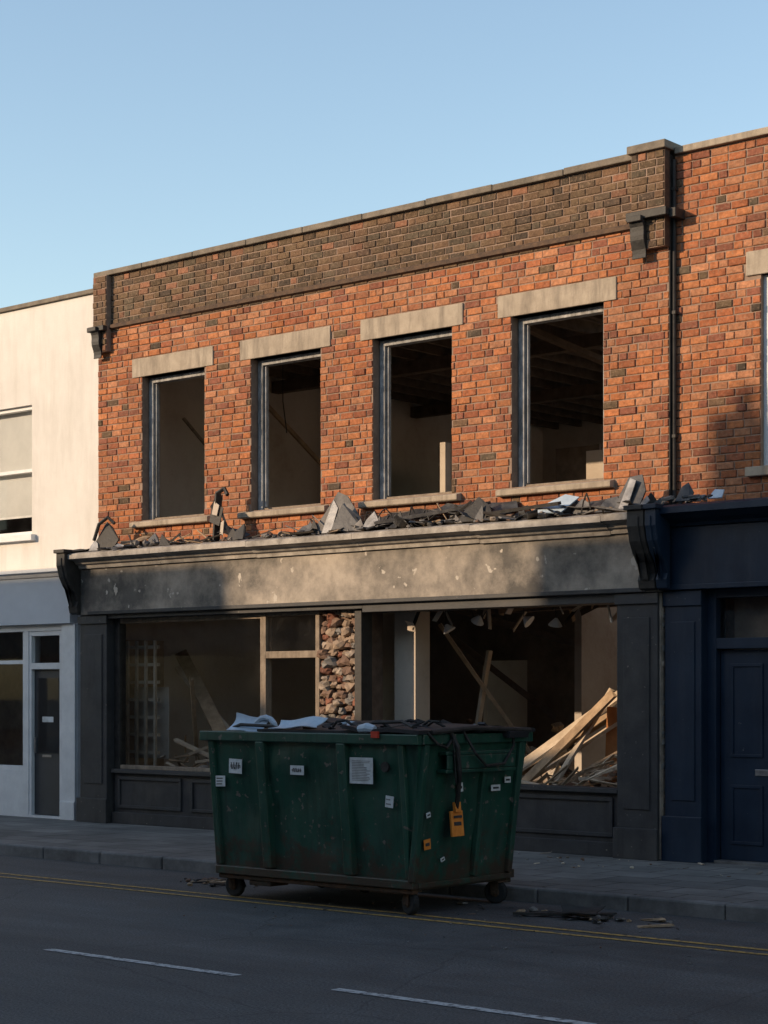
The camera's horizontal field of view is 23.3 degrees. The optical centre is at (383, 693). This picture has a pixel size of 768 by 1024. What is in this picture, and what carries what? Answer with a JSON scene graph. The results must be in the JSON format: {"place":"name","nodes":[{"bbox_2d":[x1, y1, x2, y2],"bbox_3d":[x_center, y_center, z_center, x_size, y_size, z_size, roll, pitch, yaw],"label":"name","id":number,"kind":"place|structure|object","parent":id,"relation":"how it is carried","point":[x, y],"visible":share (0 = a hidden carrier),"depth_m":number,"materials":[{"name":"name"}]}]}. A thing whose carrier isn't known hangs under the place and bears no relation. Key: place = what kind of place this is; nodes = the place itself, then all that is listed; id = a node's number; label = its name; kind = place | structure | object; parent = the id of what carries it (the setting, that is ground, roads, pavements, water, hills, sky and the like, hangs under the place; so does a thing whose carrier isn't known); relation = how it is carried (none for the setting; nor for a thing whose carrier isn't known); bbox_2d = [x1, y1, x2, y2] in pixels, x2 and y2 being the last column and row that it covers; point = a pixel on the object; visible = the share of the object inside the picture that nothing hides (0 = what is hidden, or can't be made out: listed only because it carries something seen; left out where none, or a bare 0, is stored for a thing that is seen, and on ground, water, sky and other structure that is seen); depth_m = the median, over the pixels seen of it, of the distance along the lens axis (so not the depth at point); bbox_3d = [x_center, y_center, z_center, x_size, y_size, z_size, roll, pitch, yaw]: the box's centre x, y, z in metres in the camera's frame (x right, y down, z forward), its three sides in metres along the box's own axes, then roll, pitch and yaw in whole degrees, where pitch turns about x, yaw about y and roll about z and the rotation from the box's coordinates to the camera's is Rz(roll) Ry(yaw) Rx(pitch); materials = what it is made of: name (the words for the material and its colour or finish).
{"place":"outdoors","nodes":[
{"label":"outdoors","id":0,"kind":"place"},
{"bbox_2d":[0,855,767,1023],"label":"road","id":1,"kind":"structure","parent":0,"point":[303,966],"depth_m":12.06,"materials":[{"name":"grey asphalt"}]},
{"bbox_2d":[180,877,257,887],"bbox_3d":[-1.493,1.705,16.854,0.789,0.041,0.676,0,0,7],"label":"brick rubble scatter","id":2,"kind":"object","parent":1,"relation":"on","point":[213,881],"visible":0.76,"depth_m":16.90,"materials":[{"name":"black brick"}]},
{"bbox_2d":[44,948,596,1023],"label":"white road markings","id":3,"kind":"object","parent":1,"relation":"on","point":[366,993],"visible":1,"depth_m":10.60,"materials":[{"name":"paint"}]},
{"bbox_2d":[200,712,534,914],"bbox_3d":[-0.138,0.940,15.487,2.486,1.560,1.525,0,0,41],"label":"dumpster","id":4,"kind":"object","parent":1,"relation":"on","point":[409,809],"visible":1,"depth_m":14.91,"materials":[{"name":"green paint"}]},
{"bbox_2d":[0,873,767,954],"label":"yellow road line","id":5,"kind":"object","parent":1,"relation":"on","point":[407,917],"visible":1,"depth_m":14.28,"materials":[{"name":"paint"}]},
{"bbox_2d":[183,891,755,963],"bbox_3d":[0.758,1.712,13.961,4.559,0.014,2.458,0,0,41],"label":"gravel scatter","id":6,"kind":"object","parent":1,"relation":"on","point":[490,923],"visible":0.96,"depth_m":13.85,"materials":[{"name":"grey gravel"}]},
{"bbox_2d":[457,902,699,932],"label":"broken fragments","id":7,"kind":"object","parent":1,"relation":"on","point":[593,914],"visible":1,"depth_m":14.21,"materials":[{"name":"grey stone"}]},
{"bbox_2d":[0,815,767,923],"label":"pavement","id":8,"kind":"structure","parent":0,"point":[707,890],"depth_m":16.95,"materials":[{"name":"grey concrete"}]},
{"bbox_2d":[0,288,97,819],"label":"cream rendered shop","id":9,"kind":"structure","parent":8,"relation":"on","point":[48,433],"depth_m":24.13,"materials":[{"name":"paint"}]},
{"bbox_2d":[0,632,23,769],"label":"shop windows","id":10,"kind":"structure","parent":9,"relation":"in","point":[5,767],"depth_m":24.28,"materials":[{"name":"glass"}]},
{"bbox_2d":[0,406,35,542],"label":"sash windows","id":11,"kind":"structure","parent":9,"relation":"in","point":[15,423],"depth_m":24.88,"materials":[{"name":"white paint"}]},
{"bbox_2d":[29,631,60,814],"bbox_3d":[-4.300,0.386,23.974,0.660,2.367,0.130,0,0,41],"label":"shop door","id":12,"kind":"structure","parent":9,"relation":"in","point":[44,685],"depth_m":24.01,"materials":[{"name":"white paint"}]},
{"bbox_2d":[53,139,684,860],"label":"derelict brick shop","id":13,"kind":"structure","parent":8,"relation":"on","point":[417,459],"depth_m":20.98,"materials":[{"name":"orange brick"}]},
{"bbox_2d":[114,611,324,771],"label":"shop window frames","id":14,"kind":"structure","parent":13,"relation":"in","point":[266,653],"depth_m":21.99,"materials":[{"name":"beige wood"}]},
{"bbox_2d":[513,852,762,876],"bbox_3d":[1.964,1.591,17.622,3.795,0.025,1.137,0,0,41],"label":"rubble scatter","id":15,"kind":"object","parent":8,"relation":"on","point":[632,866],"visible":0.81,"depth_m":17.41,"materials":[{"name":"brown stone"}]},
{"bbox_2d":[641,127,767,866],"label":"brick shop navy front","id":16,"kind":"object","parent":8,"relation":"on","point":[707,536],"visible":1,"depth_m":17.65,"materials":[{"name":"brick"}]},
{"bbox_2d":[707,587,767,866],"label":"panelled door","id":17,"kind":"structure","parent":16,"relation":"in","point":[737,679],"depth_m":17.55,"materials":[{"name":"blue paint"}]},
{"bbox_2d":[764,275,767,464],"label":"sash windows","id":18,"kind":"structure","parent":16,"relation":"in","point":[765,276],"depth_m":17.57,"materials":[{"name":"white paint"}]},
{"bbox_2d":[0,0,767,307],"label":"sky","id":19,"kind":"structure","parent":0,"point":[132,132],"materials":[{"name":"blue"}]}
]}

